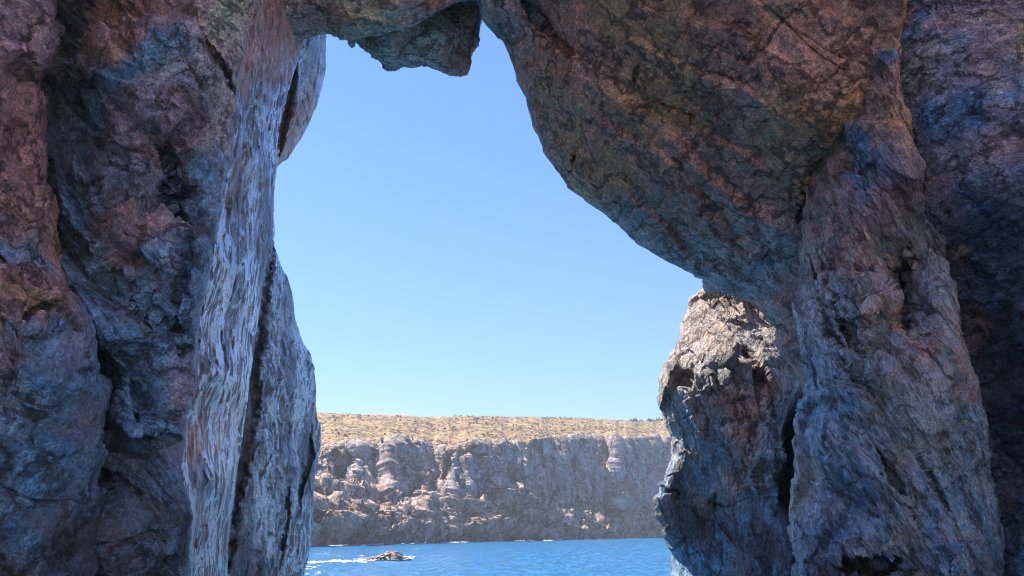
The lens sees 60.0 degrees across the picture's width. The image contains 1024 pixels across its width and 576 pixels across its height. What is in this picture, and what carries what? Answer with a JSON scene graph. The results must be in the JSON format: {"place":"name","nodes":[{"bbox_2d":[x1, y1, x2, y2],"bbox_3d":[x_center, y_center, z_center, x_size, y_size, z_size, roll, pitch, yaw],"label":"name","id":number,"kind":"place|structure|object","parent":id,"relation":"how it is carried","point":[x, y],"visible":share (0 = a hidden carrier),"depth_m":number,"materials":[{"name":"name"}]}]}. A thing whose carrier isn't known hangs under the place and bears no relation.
{"place":"outdoors","nodes":[
{"label":"outdoors","id":0,"kind":"place"},
{"bbox_2d":[0,0,114,575],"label":"rock pillar","id":1,"kind":"object","parent":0,"point":[57,385],"visible":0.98,"depth_m":13.01,"materials":[{"name":"stone"}]},
{"bbox_2d":[42,0,257,575],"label":"rock wall","id":2,"kind":"structure","parent":0,"point":[143,115],"depth_m":16.01,"materials":[{"name":"stone"}]},
{"bbox_2d":[181,0,303,575],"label":"rock slab","id":3,"kind":"object","parent":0,"point":[229,315],"visible":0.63,"depth_m":20.60,"materials":[{"name":"stone"}]},
{"bbox_2d":[227,34,326,575],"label":"rock slab","id":4,"kind":"object","parent":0,"point":[271,530],"visible":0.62,"depth_m":30.86,"materials":[{"name":"stone"}]},
{"bbox_2d":[363,413,419,416],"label":"hill","id":5,"kind":"structure","parent":0,"point":[395,414],"depth_m":897.01,"materials":[{"name":"white"}]},
{"bbox_2d":[283,0,523,40],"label":"arch roof","id":6,"kind":"structure","parent":0,"point":[351,20],"depth_m":26.60,"materials":[{"name":"stone"}]},
{"bbox_2d":[347,0,481,76],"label":"hanging rock","id":7,"kind":"object","parent":6,"relation":"hanging from","point":[446,40],"visible":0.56,"depth_m":30.24,"materials":[{"name":"stone"}]},
{"bbox_2d":[304,537,671,575],"bbox_3d":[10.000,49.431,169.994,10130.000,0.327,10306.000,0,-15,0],"label":"sea","id":8,"kind":"structure","parent":0,"point":[623,557],"depth_m":99.02,"materials":[{"name":"blue liquid"}]},
{"bbox_2d":[359,551,410,560],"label":"sea rock","id":9,"kind":"object","parent":8,"relation":"in","point":[389,555],"visible":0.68,"depth_m":96.12,"materials":[{"name":"stone"}]},
{"bbox_2d":[306,539,559,573],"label":"foam","id":10,"kind":"object","parent":8,"relation":"on","point":[343,561],"visible":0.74,"depth_m":95.59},
{"bbox_2d":[652,287,802,575],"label":"sea stack","id":11,"kind":"object","parent":8,"relation":"in","point":[730,393],"visible":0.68,"depth_m":33.32,"materials":[{"name":"stone"}]},
{"bbox_2d":[273,21,702,420],"label":"sky","id":12,"kind":"structure","parent":0,"point":[433,256],"materials":[{"name":"blue"}]},
{"bbox_2d":[311,412,671,545],"bbox_3d":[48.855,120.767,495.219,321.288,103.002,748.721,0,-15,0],"label":"headland","id":13,"kind":"structure","parent":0,"point":[491,488],"depth_m":244.57,"materials":[{"name":"stone"}]},
{"bbox_2d":[314,479,320,486],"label":"boulder","id":14,"kind":"object","parent":13,"relation":"on","point":[317,483],"visible":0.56,"depth_m":187.25,"materials":[{"name":"stone"}]},
{"bbox_2d":[359,514,369,522],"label":"boulder","id":15,"kind":"object","parent":13,"relation":"on","point":[366,517],"visible":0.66,"depth_m":176.33,"materials":[{"name":"stone"}]},
{"bbox_2d":[400,515,412,524],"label":"boulder","id":16,"kind":"object","parent":13,"relation":"on","point":[407,520],"visible":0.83,"depth_m":188.79,"materials":[{"name":"stone"}]},
{"bbox_2d":[408,525,415,534],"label":"boulder","id":17,"kind":"object","parent":13,"relation":"on","point":[412,529],"visible":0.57,"depth_m":190.27,"materials":[{"name":"stone"}]},
{"bbox_2d":[412,490,421,496],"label":"boulder","id":18,"kind":"object","parent":13,"relation":"on","point":[417,493],"visible":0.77,"depth_m":217.14,"materials":[{"name":"stone"}]},
{"bbox_2d":[417,471,425,477],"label":"boulder","id":19,"kind":"object","parent":13,"relation":"on","point":[421,474],"visible":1,"depth_m":227.89,"materials":[{"name":"stone"}]},
{"bbox_2d":[418,517,432,529],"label":"boulder","id":20,"kind":"object","parent":13,"relation":"on","point":[426,523],"visible":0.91,"depth_m":194.69,"materials":[{"name":"stone"}]},
{"bbox_2d":[428,491,439,501],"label":"boulder","id":21,"kind":"object","parent":13,"relation":"on","point":[434,496],"visible":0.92,"depth_m":208.90,"materials":[{"name":"stone"}]},
{"bbox_2d":[441,516,448,522],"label":"boulder","id":22,"kind":"object","parent":13,"relation":"on","point":[444,518],"visible":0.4,"depth_m":205.13,"materials":[{"name":"stone"}]},
{"bbox_2d":[447,516,457,523],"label":"boulder","id":23,"kind":"object","parent":13,"relation":"on","point":[452,519],"visible":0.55,"depth_m":208.16,"materials":[{"name":"stone"}]},
{"bbox_2d":[318,413,665,452],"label":"scrub","id":24,"kind":"object","parent":13,"relation":"on","point":[452,428],"visible":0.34,"depth_m":310.13,"materials":[{"name":"beige plant"}]},
{"bbox_2d":[537,532,545,539],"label":"boulder","id":25,"kind":"object","parent":13,"relation":"on","point":[541,535],"visible":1,"depth_m":238.14,"materials":[{"name":"stone"}]},
{"bbox_2d":[546,529,558,539],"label":"boulder","id":26,"kind":"object","parent":13,"relation":"on","point":[552,534],"visible":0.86,"depth_m":240.32,"materials":[{"name":"stone"}]},
{"bbox_2d":[580,525,590,534],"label":"boulder","id":27,"kind":"object","parent":13,"relation":"on","point":[586,529],"visible":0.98,"depth_m":256.97,"materials":[{"name":"stone"}]},
{"bbox_2d":[583,510,591,519],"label":"boulder","id":28,"kind":"object","parent":13,"relation":"on","point":[588,515],"visible":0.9,"depth_m":266.88,"materials":[{"name":"stone"}]},
{"bbox_2d":[643,530,655,537],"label":"boulder","id":29,"kind":"object","parent":13,"relation":"on","point":[652,534],"visible":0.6,"depth_m":302.27,"materials":[{"name":"stone"}]},
{"bbox_2d":[478,0,907,396],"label":"rock overhang","id":30,"kind":"object","parent":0,"point":[700,139],"visible":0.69,"depth_m":23.70,"materials":[{"name":"brown stone"}]},
{"bbox_2d":[787,40,1005,575],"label":"rock buttress","id":31,"kind":"object","parent":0,"point":[893,453],"visible":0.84,"depth_m":18.08,"materials":[{"name":"stone"}]},
{"bbox_2d":[899,0,1023,575],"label":"cave wall","id":32,"kind":"structure","parent":0,"point":[961,63],"depth_m":19.43,"materials":[{"name":"purple stone"}]}
]}

